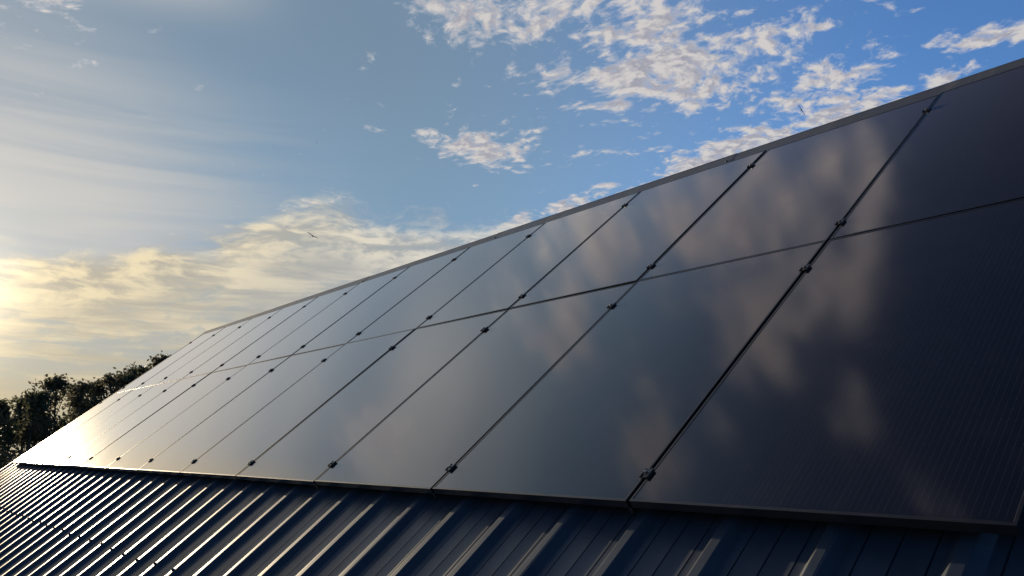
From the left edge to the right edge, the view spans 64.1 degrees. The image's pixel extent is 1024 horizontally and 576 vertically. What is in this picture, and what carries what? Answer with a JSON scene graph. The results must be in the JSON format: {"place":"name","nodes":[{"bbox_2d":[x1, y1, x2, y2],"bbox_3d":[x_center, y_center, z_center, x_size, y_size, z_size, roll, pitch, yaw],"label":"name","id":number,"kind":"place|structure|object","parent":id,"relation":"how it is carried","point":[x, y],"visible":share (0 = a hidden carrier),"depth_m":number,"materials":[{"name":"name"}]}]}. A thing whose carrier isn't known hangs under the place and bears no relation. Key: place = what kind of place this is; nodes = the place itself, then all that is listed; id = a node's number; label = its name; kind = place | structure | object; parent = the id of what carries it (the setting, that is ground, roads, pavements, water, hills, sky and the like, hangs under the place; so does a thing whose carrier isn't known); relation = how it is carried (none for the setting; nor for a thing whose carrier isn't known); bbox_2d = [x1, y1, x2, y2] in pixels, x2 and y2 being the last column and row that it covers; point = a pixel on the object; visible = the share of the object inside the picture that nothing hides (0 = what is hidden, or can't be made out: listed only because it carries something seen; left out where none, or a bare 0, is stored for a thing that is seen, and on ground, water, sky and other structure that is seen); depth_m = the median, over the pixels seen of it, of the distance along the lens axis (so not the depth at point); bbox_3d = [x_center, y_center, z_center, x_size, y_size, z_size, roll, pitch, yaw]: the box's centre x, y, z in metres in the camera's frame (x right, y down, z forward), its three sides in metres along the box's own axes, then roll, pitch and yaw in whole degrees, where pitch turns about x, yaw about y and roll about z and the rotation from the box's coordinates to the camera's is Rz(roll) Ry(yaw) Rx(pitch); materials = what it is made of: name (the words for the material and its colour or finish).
{"place":"outdoors","nodes":[
{"label":"outdoors","id":0,"kind":"place"},
{"bbox_2d":[0,0,1023,450],"label":"sky","id":1,"kind":"structure","parent":0,"point":[168,167],"materials":[{"name":"blue"}]},
{"label":"ground","id":2,"kind":"structure","parent":0,"visible":0},
{"bbox_2d":[0,420,10,468],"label":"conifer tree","id":3,"kind":"object","parent":2,"relation":"on","point":[3,447],"visible":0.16,"depth_m":27.60,"materials":[{"name":"green plant"}]},
{"bbox_2d":[0,395,43,466],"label":"broadleaf tree","id":4,"kind":"object","parent":2,"relation":"on","point":[5,406],"visible":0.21,"depth_m":41.90,"materials":[{"name":"green plant"}]},
{"bbox_2d":[0,415,60,466],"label":"broadleaf tree","id":5,"kind":"object","parent":2,"relation":"on","point":[35,443],"depth_m":49.52,"materials":[{"name":"green plant"}]},
{"bbox_2d":[5,394,59,461],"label":"broadleaf tree","id":6,"kind":"object","parent":2,"relation":"on","point":[18,409],"visible":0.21,"depth_m":45.53,"materials":[{"name":"green plant"}]},
{"bbox_2d":[0,387,71,469],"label":"broadleaf tree","id":7,"kind":"object","parent":2,"relation":"on","point":[35,402],"visible":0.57,"depth_m":40.02,"materials":[{"name":"green plant"}]},
{"bbox_2d":[16,373,94,450],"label":"broadleaf tree","id":8,"kind":"object","parent":2,"relation":"on","point":[55,384],"visible":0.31,"depth_m":42.33,"materials":[{"name":"green plant"}]},
{"bbox_2d":[34,380,99,432],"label":"broadleaf tree","id":9,"kind":"object","parent":2,"relation":"on","point":[90,394],"visible":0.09,"depth_m":46.65,"materials":[{"name":"green plant"}]},
{"bbox_2d":[51,377,107,433],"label":"broadleaf tree","id":10,"kind":"object","parent":2,"relation":"on","point":[81,386],"visible":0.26,"depth_m":45.06,"materials":[{"name":"green plant"}]},
{"bbox_2d":[87,371,127,405],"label":"broadleaf tree","id":11,"kind":"object","parent":2,"relation":"on","point":[109,381],"visible":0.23,"depth_m":43.22,"materials":[{"name":"green plant"}]},
{"bbox_2d":[88,371,138,409],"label":"broadleaf tree","id":12,"kind":"object","parent":2,"relation":"on","point":[129,377],"visible":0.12,"depth_m":44.65,"materials":[{"name":"green plant"}]},
{"bbox_2d":[113,364,142,378],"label":"broadleaf tree","id":13,"kind":"object","parent":2,"relation":"on","point":[133,370],"visible":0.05,"depth_m":47.26,"materials":[{"name":"green plant"}]},
{"bbox_2d":[132,361,153,376],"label":"broadleaf tree","id":14,"kind":"object","parent":2,"relation":"on","point":[142,370],"visible":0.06,"depth_m":51.62,"materials":[{"name":"green plant"}]},
{"bbox_2d":[145,351,171,370],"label":"broadleaf tree","id":15,"kind":"object","parent":2,"relation":"on","point":[155,360],"visible":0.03,"depth_m":45.75,"materials":[{"name":"green plant"}]},
{"bbox_2d":[0,58,1023,575],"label":"barn","id":16,"kind":"structure","parent":2,"relation":"on","point":[54,520],"depth_m":3.65,"materials":[{"name":"metal"}]},
{"bbox_2d":[13,389,133,463],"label":"solar panel","id":17,"kind":"object","parent":16,"relation":"attached to","point":[65,430],"visible":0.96,"depth_m":12.39,"materials":[{"name":"black glass"}]},
{"bbox_2d":[26,385,153,464],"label":"solar panel","id":18,"kind":"object","parent":16,"relation":"attached to","point":[79,431],"visible":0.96,"depth_m":11.52,"materials":[{"name":"black glass"}]},
{"bbox_2d":[41,379,180,466],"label":"solar panel","id":19,"kind":"object","parent":16,"relation":"attached to","point":[96,431],"visible":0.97,"depth_m":10.62,"materials":[{"name":"black glass"}]},
{"bbox_2d":[59,373,210,467],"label":"solar panel","id":20,"kind":"object","parent":16,"relation":"attached to","point":[77,459],"visible":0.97,"depth_m":9.72,"materials":[{"name":"black glass"}]},
{"bbox_2d":[80,365,246,469],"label":"solar panel","id":21,"kind":"object","parent":16,"relation":"attached to","point":[104,458],"visible":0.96,"depth_m":8.85,"materials":[{"name":"black glass"}]},
{"bbox_2d":[116,327,224,392],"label":"solar panel","id":22,"kind":"object","parent":16,"relation":"attached to","point":[168,361],"visible":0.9,"depth_m":13.45,"materials":[{"name":"black glass"}]},
{"bbox_2d":[135,319,250,388],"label":"solar panel","id":23,"kind":"object","parent":16,"relation":"attached to","point":[157,378],"visible":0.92,"depth_m":12.56,"materials":[{"name":"black glass"}]},
{"bbox_2d":[106,356,289,471],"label":"solar panel","id":24,"kind":"object","parent":16,"relation":"attached to","point":[165,436],"visible":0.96,"depth_m":7.95,"materials":[{"name":"black glass"}]},
{"bbox_2d":[158,309,280,383],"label":"solar panel","id":25,"kind":"object","parent":16,"relation":"attached to","point":[213,350],"visible":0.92,"depth_m":11.67,"materials":[{"name":"black glass"}]},
{"bbox_2d":[138,344,343,474],"bbox_3d":[-2.341,1.043,7.138,1.138,0.030,1.722,-14,21,50],"label":"solar panel","id":26,"kind":"object","parent":16,"relation":"attached to","point":[177,457],"visible":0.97,"depth_m":7.06,"materials":[{"name":"black glass"}]},
{"bbox_2d":[182,297,316,378],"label":"solar panel","id":27,"kind":"object","parent":16,"relation":"attached to","point":[229,352],"visible":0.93,"depth_m":10.78,"materials":[{"name":"black glass"}]},
{"bbox_2d":[212,283,358,372],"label":"solar panel","id":28,"kind":"object","parent":16,"relation":"attached to","point":[278,333],"visible":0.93,"depth_m":9.89,"materials":[{"name":"black glass"}]},
{"bbox_2d":[180,329,414,478],"bbox_3d":[-1.622,0.864,6.253,1.138,0.030,1.722,-14,21,50],"label":"solar panel","id":29,"kind":"object","parent":16,"relation":"attached to","point":[258,434],"visible":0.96,"depth_m":6.16,"materials":[{"name":"black glass"}]},
{"bbox_2d":[248,267,408,364],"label":"solar panel","id":30,"kind":"object","parent":16,"relation":"attached to","point":[293,342],"visible":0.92,"depth_m":9.00,"materials":[{"name":"black glass"}]},
{"bbox_2d":[327,461,335,467],"bbox_3d":[-0.966,1.004,4.499,0.060,0.116,0.100,-14,21,50],"label":"panel clamp","id":31,"kind":"object","parent":16,"relation":"attached to","point":[330,464],"visible":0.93,"depth_m":4.48,"materials":[{"name":"metal"}]},
{"bbox_2d":[236,310,507,485],"bbox_3d":[-0.899,0.691,5.367,1.138,0.031,1.722,-13,22,50],"label":"solar panel","id":32,"kind":"object","parent":16,"relation":"attached to","point":[336,427],"visible":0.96,"depth_m":5.26,"materials":[{"name":"black glass"}]},
{"bbox_2d":[292,247,469,354],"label":"solar panel","id":33,"kind":"object","parent":16,"relation":"attached to","point":[362,316],"visible":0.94,"depth_m":8.11,"materials":[{"name":"black glass"}]},
{"bbox_2d":[347,223,543,342],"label":"solar panel","id":34,"kind":"object","parent":16,"relation":"attached to","point":[432,295],"visible":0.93,"depth_m":7.22,"materials":[{"name":"black glass"}]},
{"bbox_2d":[445,463,455,471],"bbox_3d":[-0.248,0.829,3.612,0.060,0.116,0.100,-14,21,50],"label":"panel clamp","id":35,"kind":"object","parent":16,"relation":"attached to","point":[450,467],"visible":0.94,"depth_m":3.60,"materials":[{"name":"metal"}]},
{"bbox_2d":[315,282,635,493],"bbox_3d":[-0.179,0.515,4.483,1.138,0.031,1.722,-14,21,50],"label":"solar panel","id":36,"kind":"object","parent":16,"relation":"attached to","point":[459,406],"visible":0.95,"depth_m":4.36,"materials":[{"name":"black glass"}]},
{"bbox_2d":[417,191,639,327],"bbox_3d":[0.147,-0.217,6.403,1.138,0.029,1.722,-14,21,50],"label":"solar panel","id":37,"kind":"object","parent":16,"relation":"attached to","point":[525,266],"visible":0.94,"depth_m":6.32,"materials":[{"name":"black glass"}]},
{"bbox_2d":[606,302,615,309],"bbox_3d":[0.557,0.134,4.406,0.060,0.116,0.100,-14,21,50],"label":"panel clamp","id":38,"kind":"object","parent":16,"relation":"attached to","point":[610,305],"visible":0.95,"depth_m":4.39,"materials":[{"name":"metal"}]},
{"bbox_2d":[432,241,826,507],"bbox_3d":[0.541,0.336,3.599,1.139,0.031,1.722,-14,21,50],"label":"solar panel","id":39,"kind":"object","parent":16,"relation":"attached to","point":[604,409],"visible":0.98,"depth_m":3.44,"materials":[{"name":"black glass"}]},
{"bbox_2d":[510,150,766,308],"bbox_3d":[0.867,-0.394,5.518,1.138,0.029,1.722,-14,21,50],"label":"solar panel","id":40,"kind":"object","parent":16,"relation":"attached to","point":[634,237],"visible":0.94,"depth_m":5.41,"materials":[{"name":"black glass"}]},
{"bbox_2d":[639,468,653,480],"bbox_3d":[0.470,0.654,2.725,0.060,0.115,0.100,-14,21,50],"label":"panel clamp","id":41,"kind":"object","parent":16,"relation":"attached to","point":[645,474],"visible":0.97,"depth_m":2.71,"materials":[{"name":"metal"}]},
{"bbox_2d":[639,94,939,279],"bbox_3d":[1.589,-0.568,4.632,1.139,0.031,1.722,-13,22,50],"label":"solar panel","id":42,"kind":"object","parent":16,"relation":"attached to","point":[807,190],"visible":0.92,"depth_m":4.52,"materials":[{"name":"black glass"}]},
{"bbox_2d":[629,198,1023,535],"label":"solar panel","id":43,"kind":"object","parent":16,"relation":"attached to","point":[874,377],"visible":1,"depth_m":2.51,"materials":[{"name":"black glass"}]},
{"bbox_2d":[799,264,810,273],"bbox_3d":[1.282,-0.047,3.527,0.060,0.116,0.100,-14,21,50],"label":"panel clamp","id":44,"kind":"object","parent":43,"relation":"attached to","point":[803,268],"visible":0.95,"depth_m":3.51,"materials":[{"name":"metal"}]},
{"bbox_2d":[834,218,845,226],"bbox_3d":[1.534,-0.264,3.775,0.060,0.116,0.100,-14,21,50],"label":"panel clamp","id":45,"kind":"object","parent":16,"relation":"attached to","point":[839,222],"visible":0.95,"depth_m":3.76,"materials":[{"name":"metal"}]},
{"bbox_2d":[922,107,930,112],"bbox_3d":[2.328,-0.951,4.558,0.060,0.116,0.100,-14,21,50],"label":"panel clamp","id":46,"kind":"object","parent":16,"relation":"attached to","point":[925,110],"visible":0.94,"depth_m":4.54,"materials":[{"name":"metal"}]},
{"bbox_2d":[830,65,1023,239],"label":"solar panel","id":47,"kind":"object","parent":16,"relation":"attached to","point":[961,149],"visible":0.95,"depth_m":3.75,"materials":[{"name":"black glass"}]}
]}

